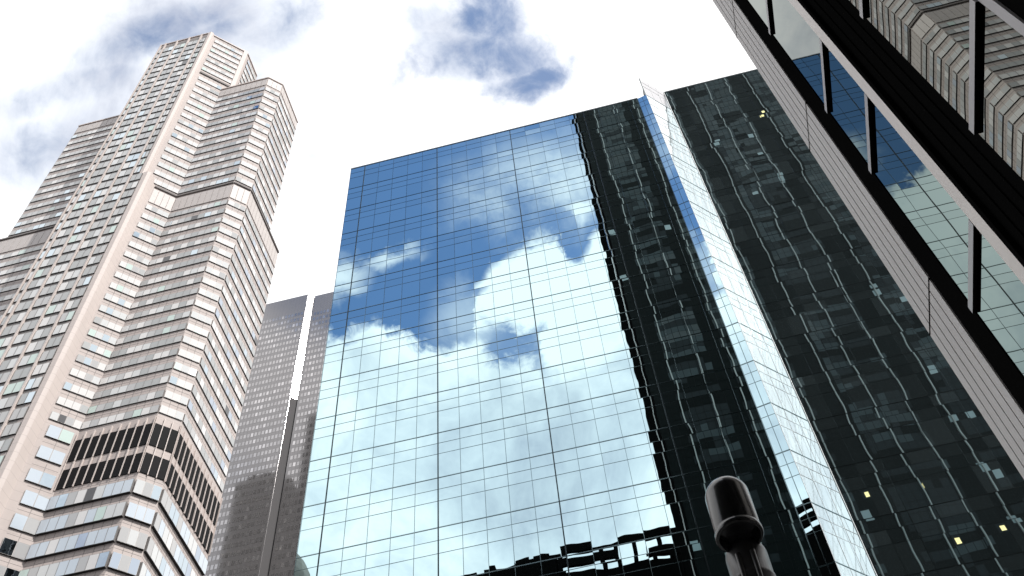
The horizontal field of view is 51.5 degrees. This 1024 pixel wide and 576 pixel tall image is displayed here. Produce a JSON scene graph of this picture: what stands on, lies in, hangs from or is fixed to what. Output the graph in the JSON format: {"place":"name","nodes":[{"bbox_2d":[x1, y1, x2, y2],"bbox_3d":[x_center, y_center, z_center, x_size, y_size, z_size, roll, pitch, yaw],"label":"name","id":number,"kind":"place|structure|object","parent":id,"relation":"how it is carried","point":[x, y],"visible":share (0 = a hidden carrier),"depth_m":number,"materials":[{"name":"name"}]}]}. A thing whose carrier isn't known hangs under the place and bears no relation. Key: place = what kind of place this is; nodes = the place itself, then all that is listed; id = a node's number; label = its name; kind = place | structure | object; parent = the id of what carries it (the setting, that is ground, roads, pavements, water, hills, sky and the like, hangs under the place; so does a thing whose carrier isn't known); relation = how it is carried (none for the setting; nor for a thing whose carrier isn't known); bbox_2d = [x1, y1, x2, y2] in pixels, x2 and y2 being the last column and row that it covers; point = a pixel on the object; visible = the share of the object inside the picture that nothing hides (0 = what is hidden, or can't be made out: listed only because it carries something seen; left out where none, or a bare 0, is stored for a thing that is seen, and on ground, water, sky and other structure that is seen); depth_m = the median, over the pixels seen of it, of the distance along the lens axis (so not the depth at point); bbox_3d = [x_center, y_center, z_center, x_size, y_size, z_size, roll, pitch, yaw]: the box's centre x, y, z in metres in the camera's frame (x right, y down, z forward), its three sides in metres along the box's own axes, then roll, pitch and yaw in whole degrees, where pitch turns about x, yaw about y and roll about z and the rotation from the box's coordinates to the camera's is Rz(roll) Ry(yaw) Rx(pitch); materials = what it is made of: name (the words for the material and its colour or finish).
{"place":"outdoors","nodes":[
{"label":"outdoors","id":0,"kind":"place"},
{"bbox_2d":[0,32,297,575],"bbox_3d":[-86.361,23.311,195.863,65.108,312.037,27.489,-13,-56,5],"label":"stepped tower","id":1,"kind":"structure","parent":0,"point":[139,251],"depth_m":202.65,"materials":[{"name":"beige concrete"}]},
{"bbox_2d":[0,455,4,466],"bbox_3d":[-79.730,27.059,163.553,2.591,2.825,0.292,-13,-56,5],"label":"window","id":2,"kind":"structure","parent":1,"relation":"in","point":[1,457],"depth_m":163.91,"materials":[{"name":"grey glass"}]},
{"bbox_2d":[0,411,8,423],"bbox_3d":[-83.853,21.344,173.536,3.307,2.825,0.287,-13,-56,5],"label":"window","id":3,"kind":"structure","parent":1,"relation":"in","point":[3,415],"depth_m":173.55,"materials":[{"name":"grey glass"}]},
{"bbox_2d":[0,438,13,452],"bbox_3d":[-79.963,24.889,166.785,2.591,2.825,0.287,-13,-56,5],"label":"window","id":4,"kind":"structure","parent":1,"relation":"in","point":[5,445],"depth_m":166.72,"materials":[{"name":"grey glass"}]},
{"bbox_2d":[0,395,16,409],"bbox_3d":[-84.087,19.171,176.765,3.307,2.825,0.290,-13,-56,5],"label":"window","id":5,"kind":"structure","parent":1,"relation":"in","point":[5,403],"depth_m":176.67,"materials":[{"name":"grey glass"}]},
{"bbox_2d":[0,565,19,575],"bbox_3d":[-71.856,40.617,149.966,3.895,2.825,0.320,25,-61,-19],"label":"window","id":6,"kind":"structure","parent":1,"relation":"in","point":[4,571],"depth_m":150.67,"materials":[{"name":"grey glass"}]},
{"bbox_2d":[1,422,21,437],"bbox_3d":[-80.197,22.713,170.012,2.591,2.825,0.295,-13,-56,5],"label":"window","id":7,"kind":"structure","parent":1,"relation":"in","point":[11,429],"depth_m":169.78,"materials":[{"name":"grey glass"}]},
{"bbox_2d":[0,537,30,561],"bbox_3d":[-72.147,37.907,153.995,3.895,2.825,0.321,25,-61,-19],"label":"window","id":8,"kind":"structure","parent":1,"relation":"in","point":[9,547],"depth_m":153.83,"materials":[{"name":"grey glass"}]},
{"bbox_2d":[9,406,28,421],"bbox_3d":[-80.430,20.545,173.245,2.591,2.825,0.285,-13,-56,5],"label":"window","id":9,"kind":"structure","parent":1,"relation":"in","point":[19,413],"depth_m":173.04,"materials":[{"name":"grey glass"}]},
{"bbox_2d":[9,513,40,535],"bbox_3d":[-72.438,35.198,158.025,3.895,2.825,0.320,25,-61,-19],"label":"window","id":10,"kind":"structure","parent":1,"relation":"in","point":[21,523],"depth_m":157.81,"materials":[{"name":"grey glass"}]},
{"bbox_2d":[17,391,36,405],"bbox_3d":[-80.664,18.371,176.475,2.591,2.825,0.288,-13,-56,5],"label":"window","id":11,"kind":"structure","parent":1,"relation":"in","point":[26,398],"depth_m":176.26,"materials":[{"name":"grey glass"}]},
{"bbox_2d":[24,376,43,390],"bbox_3d":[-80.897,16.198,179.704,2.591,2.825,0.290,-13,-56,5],"label":"window","id":12,"kind":"structure","parent":1,"relation":"in","point":[34,383],"depth_m":179.49,"materials":[{"name":"grey glass"}]},
{"bbox_2d":[20,489,49,511],"bbox_3d":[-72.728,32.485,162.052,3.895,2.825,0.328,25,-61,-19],"label":"window","id":13,"kind":"structure","parent":1,"relation":"in","point":[31,499],"depth_m":161.84,"materials":[{"name":"grey glass"}]},
{"bbox_2d":[25,467,56,488],"bbox_3d":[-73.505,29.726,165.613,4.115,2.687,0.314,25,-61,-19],"label":"window","id":14,"kind":"structure","parent":1,"relation":"in","point":[34,476],"depth_m":165.44,"materials":[{"name":"grey glass"}]},
{"bbox_2d":[35,445,65,465],"bbox_3d":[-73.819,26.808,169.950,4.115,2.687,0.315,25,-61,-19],"label":"window","id":15,"kind":"structure","parent":1,"relation":"in","point":[45,453],"depth_m":169.78,"materials":[{"name":"grey glass"}]},
{"bbox_2d":[45,424,74,444],"bbox_3d":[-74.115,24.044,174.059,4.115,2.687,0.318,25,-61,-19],"label":"window","id":16,"kind":"structure","parent":1,"relation":"in","point":[53,432],"depth_m":173.84,"materials":[{"name":"grey glass"}]},
{"bbox_2d":[18,551,110,575],"bbox_3d":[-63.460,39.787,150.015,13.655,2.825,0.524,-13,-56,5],"label":"window","id":17,"kind":"structure","parent":1,"relation":"in","point":[99,561],"depth_m":149.86,"materials":[{"name":"grey glass"}]},
{"bbox_2d":[49,411,82,429],"bbox_3d":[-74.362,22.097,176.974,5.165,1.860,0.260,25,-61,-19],"label":"window","id":18,"kind":"structure","parent":1,"relation":"in","point":[54,416],"depth_m":176.84,"materials":[{"name":"grey glass"}]},
{"bbox_2d":[25,525,119,561],"bbox_3d":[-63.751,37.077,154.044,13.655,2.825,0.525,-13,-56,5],"label":"window","id":19,"kind":"structure","parent":1,"relation":"in","point":[107,535],"depth_m":153.68,"materials":[{"name":"grey glass"}]},
{"bbox_2d":[56,396,88,414],"bbox_3d":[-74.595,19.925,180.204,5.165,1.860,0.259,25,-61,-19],"label":"window","id":20,"kind":"structure","parent":1,"relation":"in","point":[62,401],"depth_m":180.07,"materials":[{"name":"grey glass"}]},
{"bbox_2d":[63,382,94,399],"bbox_3d":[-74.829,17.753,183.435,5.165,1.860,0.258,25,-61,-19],"label":"window","id":21,"kind":"structure","parent":1,"relation":"in","point":[70,387],"depth_m":183.30,"materials":[{"name":"grey glass"}]},
{"bbox_2d":[35,501,127,535],"bbox_3d":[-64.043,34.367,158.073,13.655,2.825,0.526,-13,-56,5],"label":"window","id":22,"kind":"structure","parent":1,"relation":"in","point":[114,511],"depth_m":157.71,"materials":[{"name":"grey glass"}]},
{"bbox_2d":[45,478,134,511],"bbox_3d":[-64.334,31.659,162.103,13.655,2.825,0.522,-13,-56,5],"label":"window","id":23,"kind":"structure","parent":1,"relation":"in","point":[125,487],"depth_m":161.72,"materials":[{"name":"grey glass"}]},
{"bbox_2d":[80,404,159,429],"bbox_3d":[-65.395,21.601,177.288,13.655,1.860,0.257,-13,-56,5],"label":"window","id":24,"kind":"structure","parent":1,"relation":"in","point":[153,409],"depth_m":177.10,"materials":[{"name":"grey glass"}]},
{"bbox_2d":[107,551,140,575],"bbox_3d":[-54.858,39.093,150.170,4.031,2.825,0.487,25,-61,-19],"label":"window","id":25,"kind":"structure","parent":1,"relation":"in","point":[118,562],"depth_m":149.86,"materials":[{"name":"grey glass"}]},
{"bbox_2d":[87,390,164,414],"bbox_3d":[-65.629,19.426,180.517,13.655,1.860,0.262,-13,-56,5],"label":"window","id":26,"kind":"structure","parent":1,"relation":"in","point":[158,394],"depth_m":180.33,"materials":[{"name":"grey glass"}]},
{"bbox_2d":[93,375,169,399],"bbox_3d":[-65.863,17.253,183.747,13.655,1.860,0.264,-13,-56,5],"label":"window","id":27,"kind":"structure","parent":1,"relation":"in","point":[162,380],"depth_m":183.53,"materials":[{"name":"grey glass"}]},
{"bbox_2d":[116,526,147,550],"bbox_3d":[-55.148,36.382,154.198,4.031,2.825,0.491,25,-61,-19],"label":"window","id":28,"kind":"structure","parent":1,"relation":"in","point":[129,537],"depth_m":153.92,"materials":[{"name":"grey glass"}]},
{"bbox_2d":[99,361,173,385],"bbox_3d":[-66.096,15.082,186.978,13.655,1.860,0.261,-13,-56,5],"label":"window","id":29,"kind":"structure","parent":1,"relation":"in","point":[166,366],"depth_m":186.78,"materials":[{"name":"grey glass"}]},
{"bbox_2d":[124,502,154,525],"bbox_3d":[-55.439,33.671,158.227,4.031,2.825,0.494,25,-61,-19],"label":"window","id":30,"kind":"structure","parent":1,"relation":"in","point":[141,514],"depth_m":157.94,"materials":[{"name":"grey glass"}]},
{"bbox_2d":[136,562,151,575],"bbox_3d":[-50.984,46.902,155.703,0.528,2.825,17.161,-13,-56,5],"label":"window","id":31,"kind":"structure","parent":1,"relation":"in","point":[143,570],"depth_m":151.67,"materials":[{"name":"grey glass"}]},
{"bbox_2d":[132,479,161,502],"bbox_3d":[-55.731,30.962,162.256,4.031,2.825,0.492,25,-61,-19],"label":"window","id":32,"kind":"structure","parent":1,"relation":"in","point":[143,489],"depth_m":161.94,"materials":[{"name":"grey glass"}]},
{"bbox_2d":[143,536,174,575],"bbox_3d":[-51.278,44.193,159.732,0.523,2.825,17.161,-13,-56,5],"label":"window","id":33,"kind":"structure","parent":1,"relation":"in","point":[151,550],"depth_m":156.44,"materials":[{"name":"grey glass"}]},
{"bbox_2d":[159,405,183,420],"bbox_3d":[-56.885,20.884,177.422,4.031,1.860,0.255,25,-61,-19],"label":"window","id":34,"kind":"structure","parent":1,"relation":"in","point":[165,410],"depth_m":177.27,"materials":[{"name":"grey glass"}]},
{"bbox_2d":[151,512,196,575],"bbox_3d":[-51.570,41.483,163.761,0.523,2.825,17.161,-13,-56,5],"label":"window","id":35,"kind":"structure","parent":1,"relation":"in","point":[158,525],"depth_m":162.00,"materials":[{"name":"grey glass"}]},
{"bbox_2d":[164,390,188,405],"bbox_3d":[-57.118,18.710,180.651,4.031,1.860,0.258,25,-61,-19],"label":"window","id":36,"kind":"structure","parent":1,"relation":"in","point":[169,395],"depth_m":180.51,"materials":[{"name":"grey glass"}]},
{"bbox_2d":[169,375,192,390],"bbox_3d":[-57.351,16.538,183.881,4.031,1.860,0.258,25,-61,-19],"label":"window","id":37,"kind":"structure","parent":1,"relation":"in","point":[173,380],"depth_m":183.71,"materials":[{"name":"grey glass"}]},
{"bbox_2d":[158,489,207,575],"bbox_3d":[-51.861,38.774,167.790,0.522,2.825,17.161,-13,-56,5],"label":"window","id":38,"kind":"structure","parent":1,"relation":"in","point":[166,504],"depth_m":167.14,"materials":[{"name":"grey glass"}]},
{"bbox_2d":[173,362,196,376],"bbox_3d":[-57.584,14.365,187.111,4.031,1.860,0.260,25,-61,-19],"label":"window","id":39,"kind":"structure","parent":1,"relation":"in","point":[180,367],"depth_m":186.92,"materials":[{"name":"grey glass"}]},
{"bbox_2d":[178,348,200,363],"bbox_3d":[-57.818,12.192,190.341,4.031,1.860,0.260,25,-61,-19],"label":"window","id":40,"kind":"structure","parent":1,"relation":"in","point":[183,353],"depth_m":190.19,"materials":[{"name":"grey glass"}]},
{"bbox_2d":[182,414,223,492],"bbox_3d":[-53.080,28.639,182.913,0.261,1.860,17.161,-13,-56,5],"label":"window","id":41,"kind":"structure","parent":1,"relation":"in","point":[186,422],"depth_m":182.50,"materials":[{"name":"grey glass"}]},
{"bbox_2d":[187,399,227,476],"bbox_3d":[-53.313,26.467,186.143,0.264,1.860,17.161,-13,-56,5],"label":"window","id":42,"kind":"structure","parent":1,"relation":"in","point":[190,406],"depth_m":185.71,"materials":[{"name":"grey glass"}]},
{"bbox_2d":[191,385,230,461],"bbox_3d":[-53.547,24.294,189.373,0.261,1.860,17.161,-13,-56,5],"label":"window","id":43,"kind":"structure","parent":1,"relation":"in","point":[194,391],"depth_m":188.94,"materials":[{"name":"grey glass"}]},
{"bbox_2d":[204,292,333,575],"bbox_3d":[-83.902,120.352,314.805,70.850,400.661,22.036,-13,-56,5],"label":"slim grey tower","id":44,"kind":"structure","parent":0,"point":[257,530],"depth_m":387.32,"materials":[{"name":"grey concrete"}]},
{"bbox_2d":[205,564,257,575],"bbox_3d":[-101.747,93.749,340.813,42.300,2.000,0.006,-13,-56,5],"label":"window","id":45,"kind":"structure","parent":44,"relation":"in","point":[239,569],"depth_m":339.71,"materials":[{"name":"grey glass"}]},
{"bbox_2d":[206,555,259,570],"bbox_3d":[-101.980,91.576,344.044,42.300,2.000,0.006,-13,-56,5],"label":"window","id":46,"kind":"structure","parent":44,"relation":"in","point":[245,559],"depth_m":343.04,"materials":[{"name":"grey glass"}]},
{"bbox_2d":[208,546,260,561],"bbox_3d":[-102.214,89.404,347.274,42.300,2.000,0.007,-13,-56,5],"label":"window","id":47,"kind":"structure","parent":44,"relation":"in","point":[255,548],"depth_m":346.24,"materials":[{"name":"grey glass"}]},
{"bbox_2d":[210,537,262,552],"bbox_3d":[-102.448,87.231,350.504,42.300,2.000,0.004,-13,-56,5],"label":"window","id":48,"kind":"structure","parent":44,"relation":"in","point":[261,538],"depth_m":349.47,"materials":[{"name":"grey glass"}]},
{"bbox_2d":[212,528,263,543],"bbox_3d":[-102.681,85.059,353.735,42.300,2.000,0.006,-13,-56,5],"label":"window","id":49,"kind":"structure","parent":44,"relation":"in","point":[250,533],"depth_m":352.72,"materials":[{"name":"grey glass"}]},
{"bbox_2d":[215,519,265,534],"bbox_3d":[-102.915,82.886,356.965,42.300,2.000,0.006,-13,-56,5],"label":"window","id":50,"kind":"structure","parent":44,"relation":"in","point":[264,521],"depth_m":356.01,"materials":[{"name":"grey glass"}]},
{"bbox_2d":[217,511,267,525],"bbox_3d":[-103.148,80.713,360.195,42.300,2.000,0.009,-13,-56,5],"label":"window","id":51,"kind":"structure","parent":44,"relation":"in","point":[249,517],"depth_m":359.15,"materials":[{"name":"grey glass"}]},
{"bbox_2d":[218,502,268,517],"bbox_3d":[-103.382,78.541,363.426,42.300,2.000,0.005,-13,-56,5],"label":"window","id":52,"kind":"structure","parent":44,"relation":"in","point":[267,504],"depth_m":362.32,"materials":[{"name":"grey glass"}]},
{"bbox_2d":[221,494,270,508],"bbox_3d":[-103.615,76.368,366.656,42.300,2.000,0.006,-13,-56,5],"label":"window","id":53,"kind":"structure","parent":44,"relation":"in","point":[253,499],"depth_m":365.70,"materials":[{"name":"grey glass"}]},
{"bbox_2d":[222,486,271,500],"bbox_3d":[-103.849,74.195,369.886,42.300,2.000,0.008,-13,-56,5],"label":"window","id":54,"kind":"structure","parent":44,"relation":"in","point":[266,489],"depth_m":368.84,"materials":[{"name":"grey glass"}]},
{"bbox_2d":[224,478,272,492],"bbox_3d":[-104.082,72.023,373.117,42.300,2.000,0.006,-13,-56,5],"label":"window","id":55,"kind":"structure","parent":44,"relation":"in","point":[260,482],"depth_m":372.09,"materials":[{"name":"grey glass"}]},
{"bbox_2d":[226,470,274,484],"bbox_3d":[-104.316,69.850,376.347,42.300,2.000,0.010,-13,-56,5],"label":"window","id":56,"kind":"structure","parent":44,"relation":"in","point":[269,473],"depth_m":375.29,"materials":[{"name":"grey glass"}]},
{"bbox_2d":[228,463,275,476],"bbox_3d":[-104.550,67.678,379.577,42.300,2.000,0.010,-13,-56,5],"label":"window","id":57,"kind":"structure","parent":44,"relation":"in","point":[274,465],"depth_m":378.60,"materials":[{"name":"grey glass"}]},
{"bbox_2d":[229,455,277,469],"bbox_3d":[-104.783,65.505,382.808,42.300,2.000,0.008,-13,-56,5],"label":"window","id":58,"kind":"structure","parent":44,"relation":"in","point":[272,457],"depth_m":381.76,"materials":[{"name":"grey glass"}]},
{"bbox_2d":[231,448,278,461],"bbox_3d":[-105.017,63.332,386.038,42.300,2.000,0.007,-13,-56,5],"label":"window","id":59,"kind":"structure","parent":44,"relation":"in","point":[277,449],"depth_m":385.03,"materials":[{"name":"grey glass"}]},
{"bbox_2d":[233,441,279,454],"bbox_3d":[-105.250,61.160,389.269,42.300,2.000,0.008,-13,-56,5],"label":"window","id":60,"kind":"structure","parent":44,"relation":"in","point":[278,443],"depth_m":388.24,"materials":[{"name":"grey glass"}]},
{"bbox_2d":[271,570,293,575],"bbox_3d":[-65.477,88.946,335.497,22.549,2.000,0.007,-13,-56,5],"label":"window","id":61,"kind":"structure","parent":44,"relation":"in","point":[285,572],"depth_m":336.28,"materials":[{"name":"grey glass"}]},
{"bbox_2d":[272,560,295,569],"bbox_3d":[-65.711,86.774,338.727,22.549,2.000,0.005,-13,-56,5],"label":"window","id":62,"kind":"structure","parent":44,"relation":"in","point":[282,564],"depth_m":339.38,"materials":[{"name":"grey glass"}]},
{"bbox_2d":[274,551,296,559],"bbox_3d":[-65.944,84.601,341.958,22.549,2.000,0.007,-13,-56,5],"label":"window","id":63,"kind":"structure","parent":44,"relation":"in","point":[292,553],"depth_m":342.62,"materials":[{"name":"grey glass"}]},
{"bbox_2d":[275,542,297,550],"bbox_3d":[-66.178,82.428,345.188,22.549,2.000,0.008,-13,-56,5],"label":"window","id":64,"kind":"structure","parent":44,"relation":"in","point":[285,545],"depth_m":345.82,"materials":[{"name":"grey glass"}]},
{"bbox_2d":[277,533,298,541],"bbox_3d":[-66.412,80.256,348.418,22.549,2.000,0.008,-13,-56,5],"label":"window","id":65,"kind":"structure","parent":44,"relation":"in","point":[282,537],"depth_m":349.04,"materials":[{"name":"grey glass"}]},
{"bbox_2d":[278,524,300,532],"bbox_3d":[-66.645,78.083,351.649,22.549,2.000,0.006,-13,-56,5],"label":"window","id":66,"kind":"structure","parent":44,"relation":"in","point":[279,531],"depth_m":352.29,"materials":[{"name":"grey glass"}]},
{"bbox_2d":[280,515,301,523],"bbox_3d":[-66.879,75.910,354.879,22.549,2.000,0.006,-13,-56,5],"label":"window","id":67,"kind":"structure","parent":44,"relation":"in","point":[297,517],"depth_m":355.53,"materials":[{"name":"grey glass"}]},
{"bbox_2d":[281,507,302,515],"bbox_3d":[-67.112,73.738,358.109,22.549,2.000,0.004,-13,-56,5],"label":"window","id":68,"kind":"structure","parent":44,"relation":"in","point":[294,511],"depth_m":358.63,"materials":[{"name":"grey glass"}]},
{"bbox_2d":[282,499,303,506],"bbox_3d":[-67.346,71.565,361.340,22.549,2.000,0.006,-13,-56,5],"label":"window","id":69,"kind":"structure","parent":44,"relation":"in","point":[299,499],"depth_m":361.88,"materials":[{"name":"grey glass"}]},
{"bbox_2d":[284,490,305,498],"bbox_3d":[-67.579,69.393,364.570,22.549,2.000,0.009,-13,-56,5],"label":"window","id":70,"kind":"structure","parent":44,"relation":"in","point":[301,492],"depth_m":365.34,"materials":[{"name":"grey glass"}]},
{"bbox_2d":[285,482,306,490],"bbox_3d":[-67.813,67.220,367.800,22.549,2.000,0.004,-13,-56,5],"label":"window","id":71,"kind":"structure","parent":44,"relation":"in","point":[302,484],"depth_m":368.48,"materials":[{"name":"grey glass"}]},
{"bbox_2d":[286,474,307,482],"bbox_3d":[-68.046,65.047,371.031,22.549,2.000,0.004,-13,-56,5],"label":"window","id":72,"kind":"structure","parent":44,"relation":"in","point":[303,477],"depth_m":371.60,"materials":[{"name":"grey glass"}]},
{"bbox_2d":[288,467,308,474],"bbox_3d":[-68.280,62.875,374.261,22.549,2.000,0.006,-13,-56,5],"label":"window","id":73,"kind":"structure","parent":44,"relation":"in","point":[304,469],"depth_m":374.83,"materials":[{"name":"grey glass"}]},
{"bbox_2d":[289,459,309,466],"bbox_3d":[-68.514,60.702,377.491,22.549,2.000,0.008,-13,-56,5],"label":"window","id":74,"kind":"structure","parent":44,"relation":"in","point":[305,462],"depth_m":378.14,"materials":[{"name":"grey glass"}]},
{"bbox_2d":[290,452,310,459],"bbox_3d":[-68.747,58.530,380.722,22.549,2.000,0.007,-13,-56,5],"label":"window","id":75,"kind":"structure","parent":44,"relation":"in","point":[295,456],"depth_m":381.38,"materials":[{"name":"grey glass"}]},
{"bbox_2d":[291,444,311,451],"bbox_3d":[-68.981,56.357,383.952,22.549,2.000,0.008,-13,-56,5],"label":"window","id":76,"kind":"structure","parent":44,"relation":"in","point":[300,448],"depth_m":384.56,"materials":[{"name":"grey glass"}]},
{"bbox_2d":[293,437,312,444],"bbox_3d":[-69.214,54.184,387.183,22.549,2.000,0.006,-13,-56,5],"label":"window","id":77,"kind":"structure","parent":44,"relation":"in","point":[301,440],"depth_m":387.77,"materials":[{"name":"grey glass"}]},
{"bbox_2d":[294,430,313,437],"bbox_3d":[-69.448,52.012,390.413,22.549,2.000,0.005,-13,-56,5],"label":"window","id":78,"kind":"structure","parent":44,"relation":"in","point":[302,434],"depth_m":391.00,"materials":[{"name":"grey glass"}]},
{"bbox_2d":[295,423,314,430],"bbox_3d":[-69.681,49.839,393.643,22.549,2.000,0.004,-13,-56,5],"label":"window","id":79,"kind":"structure","parent":44,"relation":"in","point":[307,425],"depth_m":394.26,"materials":[{"name":"grey glass"}]},
{"bbox_2d":[296,416,315,423],"bbox_3d":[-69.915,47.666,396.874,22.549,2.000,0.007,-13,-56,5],"label":"window","id":80,"kind":"structure","parent":44,"relation":"in","point":[308,419],"depth_m":397.45,"materials":[{"name":"grey glass"}]},
{"bbox_2d":[297,409,316,416],"bbox_3d":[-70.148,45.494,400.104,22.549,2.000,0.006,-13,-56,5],"label":"window","id":81,"kind":"structure","parent":44,"relation":"in","point":[309,412],"depth_m":400.66,"materials":[{"name":"grey glass"}]},
{"bbox_2d":[0,0,756,303],"label":"sky","id":82,"kind":"structure","parent":0,"point":[365,82],"materials":[{"name":"white"}]},
{"bbox_2d":[294,69,1023,575],"bbox_3d":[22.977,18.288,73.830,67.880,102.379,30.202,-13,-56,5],"label":"glass office building","id":83,"kind":"structure","parent":0,"point":[614,339],"depth_m":72.38,"materials":[{"name":"blue glass"}]},
{"bbox_2d":[705,476,775,575],"bbox_3d":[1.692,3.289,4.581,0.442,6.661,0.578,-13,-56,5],"label":"street lamp","id":84,"kind":"object","parent":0,"point":[737,528],"visible":1,"depth_m":6.88,"materials":[{"name":"black metal"}]},
{"bbox_2d":[713,0,1023,478],"bbox_3d":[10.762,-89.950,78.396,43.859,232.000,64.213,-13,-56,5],"label":"dark tower","id":85,"kind":"structure","parent":0,"point":[906,117],"depth_m":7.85,"materials":[{"name":"glass"}]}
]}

